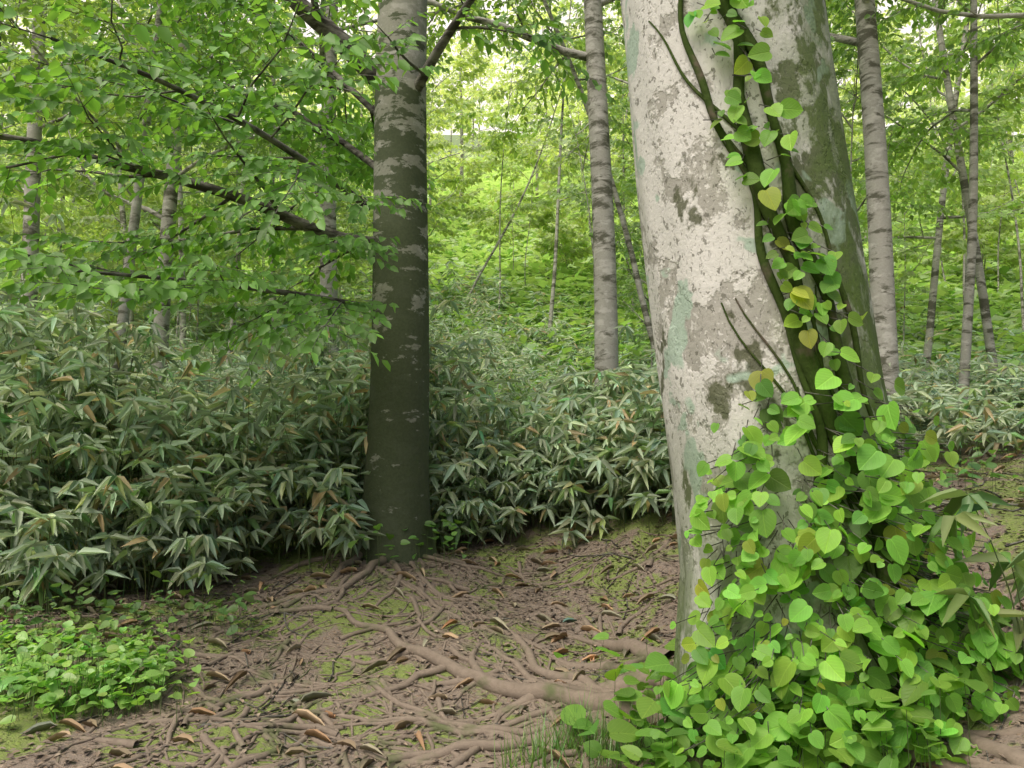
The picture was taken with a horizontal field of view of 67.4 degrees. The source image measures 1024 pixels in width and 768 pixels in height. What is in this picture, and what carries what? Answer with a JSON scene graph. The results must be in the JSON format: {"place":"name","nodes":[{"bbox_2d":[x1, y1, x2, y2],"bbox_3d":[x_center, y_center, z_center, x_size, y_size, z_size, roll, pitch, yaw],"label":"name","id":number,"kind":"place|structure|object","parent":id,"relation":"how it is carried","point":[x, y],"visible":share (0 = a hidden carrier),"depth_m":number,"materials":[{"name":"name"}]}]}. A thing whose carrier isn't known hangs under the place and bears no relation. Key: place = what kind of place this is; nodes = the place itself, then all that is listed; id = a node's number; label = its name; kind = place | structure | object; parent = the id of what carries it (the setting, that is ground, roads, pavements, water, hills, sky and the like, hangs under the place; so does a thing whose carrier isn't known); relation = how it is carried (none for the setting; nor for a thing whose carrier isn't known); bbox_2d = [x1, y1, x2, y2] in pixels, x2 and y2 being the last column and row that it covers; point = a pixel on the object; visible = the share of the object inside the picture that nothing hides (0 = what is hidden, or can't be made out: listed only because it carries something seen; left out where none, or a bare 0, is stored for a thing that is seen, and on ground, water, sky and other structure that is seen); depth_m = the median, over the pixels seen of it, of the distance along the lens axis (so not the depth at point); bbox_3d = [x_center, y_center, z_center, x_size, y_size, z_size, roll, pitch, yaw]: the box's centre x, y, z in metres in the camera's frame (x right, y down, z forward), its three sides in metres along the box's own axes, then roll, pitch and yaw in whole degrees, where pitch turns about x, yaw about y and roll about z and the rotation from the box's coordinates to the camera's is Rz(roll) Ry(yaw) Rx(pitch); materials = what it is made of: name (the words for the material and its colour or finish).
{"place":"outdoors","nodes":[
{"label":"outdoors","id":0,"kind":"place"},
{"bbox_2d":[0,135,1023,767],"bbox_3d":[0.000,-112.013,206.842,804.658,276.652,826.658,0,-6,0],"label":"forest ground","id":1,"kind":"structure","parent":0,"point":[262,561],"depth_m":5.04,"materials":[{"name":"brown soil"}]},
{"bbox_2d":[0,129,24,231],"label":"tree","id":2,"kind":"object","parent":1,"relation":"on","point":[16,219],"visible":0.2,"depth_m":35.80,"materials":[{"name":"green plant"}]},
{"bbox_2d":[0,168,117,312],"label":"tree","id":3,"kind":"object","parent":1,"relation":"on","point":[55,306],"visible":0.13,"depth_m":14.45,"materials":[{"name":"green plant"}]},
{"bbox_2d":[0,218,152,346],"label":"sapling","id":4,"kind":"object","parent":1,"relation":"on","point":[89,236],"visible":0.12,"depth_m":26.11,"materials":[{"name":"green plant"}]},
{"bbox_2d":[4,0,171,233],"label":"tree","id":5,"kind":"object","parent":1,"relation":"on","point":[73,200],"visible":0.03,"depth_m":42.17,"materials":[{"name":"green plant"}]},
{"bbox_2d":[66,158,118,245],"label":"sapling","id":6,"kind":"object","parent":1,"relation":"on","point":[82,202],"visible":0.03,"depth_m":43.44,"materials":[{"name":"green plant"}]},
{"bbox_2d":[0,44,187,236],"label":"tree","id":7,"kind":"object","parent":1,"relation":"on","point":[77,167],"visible":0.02,"depth_m":34.86,"materials":[{"name":"green plant"}]},
{"bbox_2d":[0,0,190,307],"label":"tree","id":8,"kind":"object","parent":1,"relation":"on","point":[46,227],"visible":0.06,"depth_m":27.88,"materials":[{"name":"green plant"}]},
{"bbox_2d":[0,608,200,735],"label":"herbs","id":9,"kind":"object","parent":1,"relation":"on","point":[115,649],"visible":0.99,"depth_m":4.00,"materials":[{"name":"green plant"}]},
{"bbox_2d":[0,0,219,233],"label":"tree","id":10,"kind":"object","parent":1,"relation":"on","point":[56,205],"visible":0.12,"depth_m":19.77,"materials":[{"name":"green plant"}]},
{"bbox_2d":[1,0,225,365],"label":"tree","id":11,"kind":"object","parent":1,"relation":"on","point":[120,219],"visible":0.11,"depth_m":24.98,"materials":[{"name":"green plant"}]},
{"bbox_2d":[53,204,174,322],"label":"sapling","id":12,"kind":"object","parent":1,"relation":"on","point":[95,256],"visible":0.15,"depth_m":29.04,"materials":[{"name":"green plant"}]},
{"bbox_2d":[0,0,247,462],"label":"tree","id":13,"kind":"object","parent":1,"relation":"on","point":[34,130],"visible":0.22,"depth_m":11.32,"materials":[{"name":"green plant"}]},
{"bbox_2d":[0,570,269,646],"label":"herbs","id":14,"kind":"object","parent":1,"relation":"on","point":[109,604],"visible":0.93,"depth_m":4.98,"materials":[{"name":"green plant"}]},
{"bbox_2d":[0,0,277,128],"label":"tree","id":15,"kind":"object","parent":1,"relation":"on","point":[25,11],"visible":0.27,"depth_m":8.57,"materials":[{"name":"green plant"}]},
{"bbox_2d":[0,0,303,517],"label":"tree","id":16,"kind":"object","parent":1,"relation":"on","point":[124,309],"visible":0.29,"depth_m":8.89,"materials":[{"name":"green plant"}]},
{"bbox_2d":[2,0,321,366],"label":"tree","id":17,"kind":"object","parent":1,"relation":"on","point":[157,221],"visible":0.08,"depth_m":19.24,"materials":[{"name":"green plant"}]},
{"bbox_2d":[0,1,373,387],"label":"tree","id":18,"kind":"object","parent":1,"relation":"on","point":[168,208],"visible":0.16,"depth_m":13.29,"materials":[{"name":"green plant"}]},
{"bbox_2d":[127,190,256,355],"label":"sapling","id":19,"kind":"object","parent":1,"relation":"on","point":[152,203],"visible":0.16,"depth_m":25.93,"materials":[{"name":"green plant"}]},
{"bbox_2d":[174,236,245,327],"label":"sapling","id":20,"kind":"object","parent":1,"relation":"on","point":[217,262],"visible":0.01,"depth_m":29.52,"materials":[{"name":"green plant"}]},
{"bbox_2d":[183,151,261,278],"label":"sapling","id":21,"kind":"object","parent":1,"relation":"on","point":[211,167],"visible":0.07,"depth_m":33.91,"materials":[{"name":"green plant"}]},
{"bbox_2d":[167,73,282,366],"bbox_3d":[-8.933,-3.931,23.504,3.739,10.934,5.778,0,-6,0],"label":"tree","id":22,"kind":"object","parent":1,"relation":"on","point":[207,242],"visible":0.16,"depth_m":22.76,"materials":[{"name":"green plant"}]},
{"bbox_2d":[221,181,290,309],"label":"sapling","id":23,"kind":"object","parent":1,"relation":"on","point":[247,259],"visible":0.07,"depth_m":32.26,"materials":[{"name":"green plant"}]},
{"bbox_2d":[149,0,372,364],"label":"tree","id":24,"kind":"object","parent":1,"relation":"on","point":[220,225],"visible":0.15,"depth_m":17.23,"materials":[{"name":"green plant"}]},
{"bbox_2d":[143,0,438,385],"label":"tree","id":25,"kind":"object","parent":1,"relation":"on","point":[273,180],"visible":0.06,"depth_m":21.09,"materials":[{"name":"green plant"}]},
{"bbox_2d":[0,0,611,563],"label":"beech","id":26,"kind":"object","parent":1,"relation":"on","point":[396,70],"visible":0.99,"depth_m":6.00,"materials":[{"name":"green plant"}]},
{"bbox_2d":[243,192,372,322],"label":"sapling","id":27,"kind":"object","parent":1,"relation":"on","point":[359,263],"visible":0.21,"depth_m":25.25,"materials":[{"name":"green plant"}]},
{"bbox_2d":[276,141,357,311],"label":"sapling","id":28,"kind":"object","parent":1,"relation":"on","point":[301,288],"visible":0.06,"depth_m":31.10,"materials":[{"name":"green plant"}]},
{"bbox_2d":[80,0,583,357],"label":"tree","id":29,"kind":"object","parent":1,"relation":"on","point":[330,218],"visible":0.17,"depth_m":12.25,"materials":[{"name":"green plant"}]},
{"bbox_2d":[308,50,443,285],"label":"tree","id":30,"kind":"object","parent":1,"relation":"on","point":[359,91],"visible":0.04,"depth_m":44.00,"materials":[{"name":"green plant"}]},
{"bbox_2d":[237,0,533,401],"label":"sapling","id":31,"kind":"object","parent":1,"relation":"on","point":[447,61],"visible":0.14,"depth_m":14.14,"materials":[{"name":"green plant"}]},
{"bbox_2d":[337,250,454,349],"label":"sapling","id":32,"kind":"object","parent":1,"relation":"on","point":[360,299],"visible":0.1,"depth_m":20.81,"materials":[{"name":"green plant"}]},
{"bbox_2d":[299,43,518,253],"bbox_3d":[-3.957,-7.545,30.098,8.634,13.846,7.283,2,-6,-17],"label":"tree","id":33,"kind":"object","parent":1,"relation":"on","point":[477,167],"visible":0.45,"depth_m":30.75,"materials":[{"name":"green plant"}]},
{"bbox_2d":[348,509,482,577],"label":"plants","id":34,"kind":"object","parent":1,"relation":"on","point":[429,523],"visible":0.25,"depth_m":6.17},
{"bbox_2d":[336,0,516,184],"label":"tree","id":35,"kind":"object","parent":1,"relation":"on","point":[435,158],"visible":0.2,"depth_m":51.08,"materials":[{"name":"green plant"}]},
{"bbox_2d":[243,0,619,395],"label":"tree","id":36,"kind":"object","parent":1,"relation":"on","point":[605,312],"visible":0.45,"depth_m":10.33,"materials":[{"name":"green plant"}]},
{"bbox_2d":[426,43,506,205],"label":"tree","id":37,"kind":"object","parent":1,"relation":"on","point":[452,146],"visible":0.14,"depth_m":59.52,"materials":[{"name":"green plant"}]},
{"bbox_2d":[437,31,506,151],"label":"tree","id":38,"kind":"object","parent":1,"relation":"on","point":[464,130],"visible":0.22,"depth_m":124.59,"materials":[{"name":"green plant"}]},
{"bbox_2d":[444,50,512,155],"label":"tree","id":39,"kind":"object","parent":1,"relation":"on","point":[483,75],"visible":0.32,"depth_m":139.35,"materials":[{"name":"green plant"}]},
{"bbox_2d":[1,646,974,767],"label":"grass tufts","id":40,"kind":"object","parent":1,"relation":"on","point":[534,747],"visible":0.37,"depth_m":3.43,"materials":[{"name":"green plant"}]},
{"bbox_2d":[439,2,539,314],"bbox_3d":[-0.672,-8.163,29.202,3.912,14.010,6.216,0,-6,0],"label":"tree","id":41,"kind":"object","parent":1,"relation":"on","point":[481,215],"visible":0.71,"depth_m":29.16,"materials":[{"name":"green plant"}]},
{"bbox_2d":[427,0,556,196],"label":"tree","id":42,"kind":"object","parent":1,"relation":"on","point":[461,129],"visible":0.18,"depth_m":69.46,"materials":[{"name":"green plant"}]},
{"bbox_2d":[467,147,554,277],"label":"sapling","id":43,"kind":"object","parent":1,"relation":"on","point":[508,197],"visible":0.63,"depth_m":38.65,"materials":[{"name":"green plant"}]},
{"bbox_2d":[0,198,1023,686],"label":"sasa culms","id":44,"kind":"object","parent":1,"relation":"on","point":[194,464],"visible":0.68,"depth_m":6.69,"materials":[{"name":"green plant"}]},
{"bbox_2d":[0,152,1023,411],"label":"slope ground cover","id":45,"kind":"object","parent":1,"relation":"on","point":[538,268],"visible":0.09,"depth_m":35.88,"materials":[{"name":"green plant"}]},
{"bbox_2d":[0,450,1023,767],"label":"leaf litter","id":46,"kind":"object","parent":1,"relation":"on","point":[306,714],"visible":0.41,"depth_m":4.83,"materials":[{"name":"brown plant"}]},
{"bbox_2d":[0,455,1023,767],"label":"fallen twigs","id":47,"kind":"object","parent":1,"relation":"on","point":[264,713],"visible":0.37,"depth_m":4.64,"materials":[{"name":"brown wood"}]},
{"bbox_2d":[7,524,1023,767],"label":"surface roots","id":48,"kind":"object","parent":1,"relation":"on","point":[526,692],"visible":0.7,"depth_m":4.21,"materials":[{"name":"brown plant"}]},
{"bbox_2d":[464,54,569,231],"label":"tree","id":49,"kind":"object","parent":1,"relation":"on","point":[499,102],"visible":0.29,"depth_m":56.64,"materials":[{"name":"green plant"}]},
{"bbox_2d":[474,116,589,291],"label":"tree","id":50,"kind":"object","parent":1,"relation":"on","point":[520,166],"visible":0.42,"depth_m":35.54,"materials":[{"name":"green plant"}]},
{"bbox_2d":[483,0,584,197],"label":"tree","id":51,"kind":"object","parent":1,"relation":"on","point":[524,104],"visible":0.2,"depth_m":71.57,"materials":[{"name":"green plant"}]},
{"bbox_2d":[459,0,614,317],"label":"tree","id":52,"kind":"object","parent":1,"relation":"on","point":[526,156],"visible":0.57,"depth_m":30.45,"materials":[{"name":"green plant"}]},
{"bbox_2d":[505,1,571,158],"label":"tree","id":53,"kind":"object","parent":1,"relation":"on","point":[522,63],"visible":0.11,"depth_m":107.51,"materials":[{"name":"green plant"}]},
{"bbox_2d":[427,0,655,360],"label":"tree","id":54,"kind":"object","parent":1,"relation":"on","point":[643,304],"visible":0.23,"depth_m":12.13,"materials":[{"name":"plant"}]},
{"bbox_2d":[500,0,582,182],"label":"tree","id":55,"kind":"object","parent":1,"relation":"on","point":[543,28],"visible":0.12,"depth_m":84.16,"materials":[{"name":"green plant"}]},
{"bbox_2d":[505,0,584,150],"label":"tree","id":56,"kind":"object","parent":1,"relation":"on","point":[539,2],"visible":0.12,"depth_m":92.88,"materials":[{"name":"green plant"}]},
{"bbox_2d":[524,181,588,258],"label":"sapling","id":57,"kind":"object","parent":1,"relation":"on","point":[547,195],"visible":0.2,"depth_m":45.15,"materials":[{"name":"green plant"}]},
{"bbox_2d":[507,28,617,292],"bbox_3d":[2.688,-9.716,34.183,5.014,14.656,5.314,3,-7,-28],"label":"tree","id":58,"kind":"object","parent":1,"relation":"on","point":[548,203],"visible":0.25,"depth_m":33.89,"materials":[{"name":"green plant"}]},
{"bbox_2d":[534,205,592,268],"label":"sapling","id":59,"kind":"object","parent":1,"relation":"on","point":[567,236],"visible":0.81,"depth_m":39.54,"materials":[{"name":"green plant"}]},
{"bbox_2d":[490,38,642,257],"bbox_3d":[1.836,-3.251,16.712,4.458,9.412,3.597,-2,-6,20],"label":"tree","id":60,"kind":"object","parent":1,"relation":"on","point":[586,125],"visible":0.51,"depth_m":16.97,"materials":[{"name":"green plant"}]},
{"bbox_2d":[507,0,631,213],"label":"tree","id":61,"kind":"object","parent":1,"relation":"on","point":[529,138],"visible":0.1,"depth_m":38.08,"materials":[{"name":"green plant"}]},
{"bbox_2d":[506,0,635,342],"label":"tree","id":62,"kind":"object","parent":1,"relation":"on","point":[572,147],"visible":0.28,"depth_m":26.63,"materials":[{"name":"green plant"}]},
{"bbox_2d":[503,32,640,243],"bbox_3d":[2.657,-4.747,21.105,4.993,11.037,4.313,3,-7,-27],"label":"tree","id":63,"kind":"object","parent":1,"relation":"on","point":[557,162],"visible":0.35,"depth_m":21.49,"materials":[{"name":"green plant"}]},
{"bbox_2d":[517,2,633,162],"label":"tree","id":64,"kind":"object","parent":1,"relation":"on","point":[583,113],"visible":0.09,"depth_m":67.08,"materials":[{"name":"green plant"}]},
{"bbox_2d":[534,8,628,109],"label":"tree","id":65,"kind":"object","parent":1,"relation":"on","point":[580,43],"visible":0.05,"depth_m":19.13,"materials":[{"name":"green plant"}]},
{"bbox_2d":[559,44,632,163],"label":"tree","id":66,"kind":"object","parent":1,"relation":"on","point":[580,117],"visible":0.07,"depth_m":70.46,"materials":[{"name":"green plant"}]},
{"bbox_2d":[559,25,634,308],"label":"tree","id":67,"kind":"object","parent":1,"relation":"on","point":[608,40],"visible":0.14,"depth_m":32.20,"materials":[{"name":"green plant"}]},
{"bbox_2d":[556,86,652,367],"bbox_3d":[3.430,-3.019,18.909,4.674,8.118,4.457,0,-6,0],"label":"sapling","id":68,"kind":"object","parent":1,"relation":"on","point":[575,191],"visible":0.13,"depth_m":18.95,"materials":[{"name":"green plant"}]},
{"bbox_2d":[579,170,649,347],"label":"sapling","id":69,"kind":"object","parent":1,"relation":"on","point":[623,278],"visible":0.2,"depth_m":14.53,"materials":[{"name":"green plant"}]},
{"bbox_2d":[590,138,645,281],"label":"sapling","id":70,"kind":"object","parent":1,"relation":"on","point":[618,161],"visible":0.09,"depth_m":37.24,"materials":[{"name":"green plant"}]},
{"bbox_2d":[608,0,862,134],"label":"tree","id":71,"kind":"object","parent":1,"relation":"on","point":[621,52],"visible":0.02,"depth_m":27.70,"materials":[{"name":"green plant"}]},
{"bbox_2d":[575,0,905,458],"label":"tree","id":72,"kind":"object","parent":1,"relation":"on","point":[880,251],"visible":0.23,"depth_m":9.21,"materials":[{"name":"green plant"}]},
{"bbox_2d":[554,632,987,767],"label":"ground cover plants","id":73,"kind":"object","parent":1,"relation":"on","point":[876,729],"visible":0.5,"depth_m":3.02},
{"bbox_2d":[620,0,930,743],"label":"tree trunk","id":74,"kind":"object","parent":1,"relation":"on","point":[696,214],"visible":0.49,"depth_m":3.62,"materials":[{"name":"grey plant"}]},
{"bbox_2d":[641,0,1023,767],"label":"vine stems","id":75,"kind":"object","parent":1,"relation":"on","point":[897,522],"visible":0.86,"depth_m":3.22,"materials":[{"name":"green plant"}]},
{"bbox_2d":[839,0,925,193],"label":"tree","id":76,"kind":"object","parent":1,"relation":"on","point":[898,33],"visible":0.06,"depth_m":60.22,"materials":[{"name":"green plant"}]},
{"bbox_2d":[846,143,934,262],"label":"sapling","id":77,"kind":"object","parent":1,"relation":"on","point":[907,240],"visible":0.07,"depth_m":24.73,"materials":[{"name":"green plant"}]},
{"bbox_2d":[826,0,960,332],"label":"sapling","id":78,"kind":"object","parent":1,"relation":"on","point":[861,167],"visible":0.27,"depth_m":12.05,"materials":[{"name":"green plant"}]},
{"bbox_2d":[831,0,958,252],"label":"tree","id":79,"kind":"object","parent":1,"relation":"on","point":[858,85],"visible":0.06,"depth_m":48.72,"materials":[{"name":"green plant"}]},
{"bbox_2d":[841,39,954,202],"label":"tree","id":80,"kind":"object","parent":1,"relation":"on","point":[910,182],"visible":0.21,"depth_m":17.36,"materials":[{"name":"green plant"}]},
{"bbox_2d":[828,0,968,193],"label":"tree","id":81,"kind":"object","parent":1,"relation":"on","point":[941,159],"visible":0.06,"depth_m":28.05,"materials":[{"name":"green plant"}]},
{"bbox_2d":[859,148,986,343],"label":"sapling","id":82,"kind":"object","parent":1,"relation":"on","point":[961,245],"visible":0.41,"depth_m":23.10,"materials":[{"name":"green plant"}]},
{"bbox_2d":[826,0,1023,371],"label":"tree","id":83,"kind":"object","parent":1,"relation":"on","point":[937,238],"visible":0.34,"depth_m":19.15,"materials":[{"name":"green plant"}]},
{"bbox_2d":[827,0,1023,438],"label":"tree","id":84,"kind":"object","parent":1,"relation":"on","point":[987,327],"visible":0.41,"depth_m":13.19,"materials":[{"name":"green plant"}]},
{"bbox_2d":[832,0,1023,445],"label":"tree","id":85,"kind":"object","parent":1,"relation":"on","point":[973,140],"visible":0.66,"depth_m":11.98,"materials":[{"name":"green plant"}]},
{"bbox_2d":[832,0,1023,75],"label":"tree","id":86,"kind":"object","parent":1,"relation":"on","point":[939,9],"visible":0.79,"depth_m":9.43,"materials":[{"name":"green plant"}]},
{"bbox_2d":[888,61,984,175],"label":"tree","id":87,"kind":"object","parent":1,"relation":"on","point":[961,93],"visible":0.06,"depth_m":79.78,"materials":[{"name":"green plant"}]},
{"bbox_2d":[890,0,1010,219],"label":"tree","id":88,"kind":"object","parent":1,"relation":"on","point":[978,24],"visible":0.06,"depth_m":52.97,"materials":[{"name":"green plant"}]},
{"bbox_2d":[880,0,1023,350],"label":"tree","id":89,"kind":"object","parent":1,"relation":"on","point":[1000,185],"visible":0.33,"depth_m":26.21,"materials":[{"name":"green plant"}]},
{"bbox_2d":[892,102,1015,304],"bbox_3d":[20.512,-8.328,35.956,5.467,10.808,4.969,-4,-7,34],"label":"tree","id":90,"kind":"object","parent":1,"relation":"on","point":[1000,161],"visible":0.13,"depth_m":35.70,"materials":[{"name":"green plant"}]},
{"bbox_2d":[892,107,1023,247],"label":"sapling","id":91,"kind":"object","parent":1,"relation":"on","point":[1017,166],"visible":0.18,"depth_m":28.74,"materials":[{"name":"green plant"}]},
{"bbox_2d":[895,0,1023,268],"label":"tree","id":92,"kind":"object","parent":1,"relation":"on","point":[1020,66],"visible":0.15,"depth_m":39.15,"materials":[{"name":"green plant"}]},
{"bbox_2d":[898,437,1023,494],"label":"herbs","id":93,"kind":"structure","parent":1,"relation":"on","point":[975,466],"depth_m":5.71,"materials":[{"name":"green plant"}]},
{"bbox_2d":[914,4,1023,330],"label":"tree","id":94,"kind":"object","parent":1,"relation":"on","point":[1013,147],"visible":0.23,"depth_m":26.08,"materials":[{"name":"green plant"}]},
{"bbox_2d":[941,141,1023,242],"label":"sapling","id":95,"kind":"object","parent":1,"relation":"on","point":[992,193],"visible":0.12,"depth_m":42.41,"materials":[{"name":"green plant"}]},
{"bbox_2d":[942,192,1023,282],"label":"sapling","id":96,"kind":"object","parent":1,"relation":"on","point":[990,251],"visible":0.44,"depth_m":37.06,"materials":[{"name":"green plant"}]},
{"bbox_2d":[944,4,1023,195],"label":"tree","id":97,"kind":"object","parent":1,"relation":"on","point":[1020,154],"visible":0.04,"depth_m":68.38,"materials":[{"name":"green plant"}]},
{"bbox_2d":[951,31,1023,291],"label":"tree","id":98,"kind":"object","parent":1,"relation":"on","point":[1018,181],"visible":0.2,"depth_m":34.47,"materials":[{"name":"green plant"}]},
{"bbox_2d":[955,181,1023,260],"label":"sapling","id":99,"kind":"object","parent":1,"relation":"on","point":[1014,249],"visible":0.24,"depth_m":42.41,"materials":[{"name":"green plant"}]},
{"bbox_2d":[955,32,1023,207],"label":"tree","id":100,"kind":"object","parent":1,"relation":"on","point":[1011,132],"visible":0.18,"depth_m":33.41,"materials":[{"name":"green plant"}]},
{"bbox_2d":[2,0,1023,134],"bbox_3d":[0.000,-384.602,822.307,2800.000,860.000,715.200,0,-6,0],"label":"sky","id":101,"kind":"structure","parent":0,"point":[907,29],"depth_m":629.85,"materials":[{"name":"white"}]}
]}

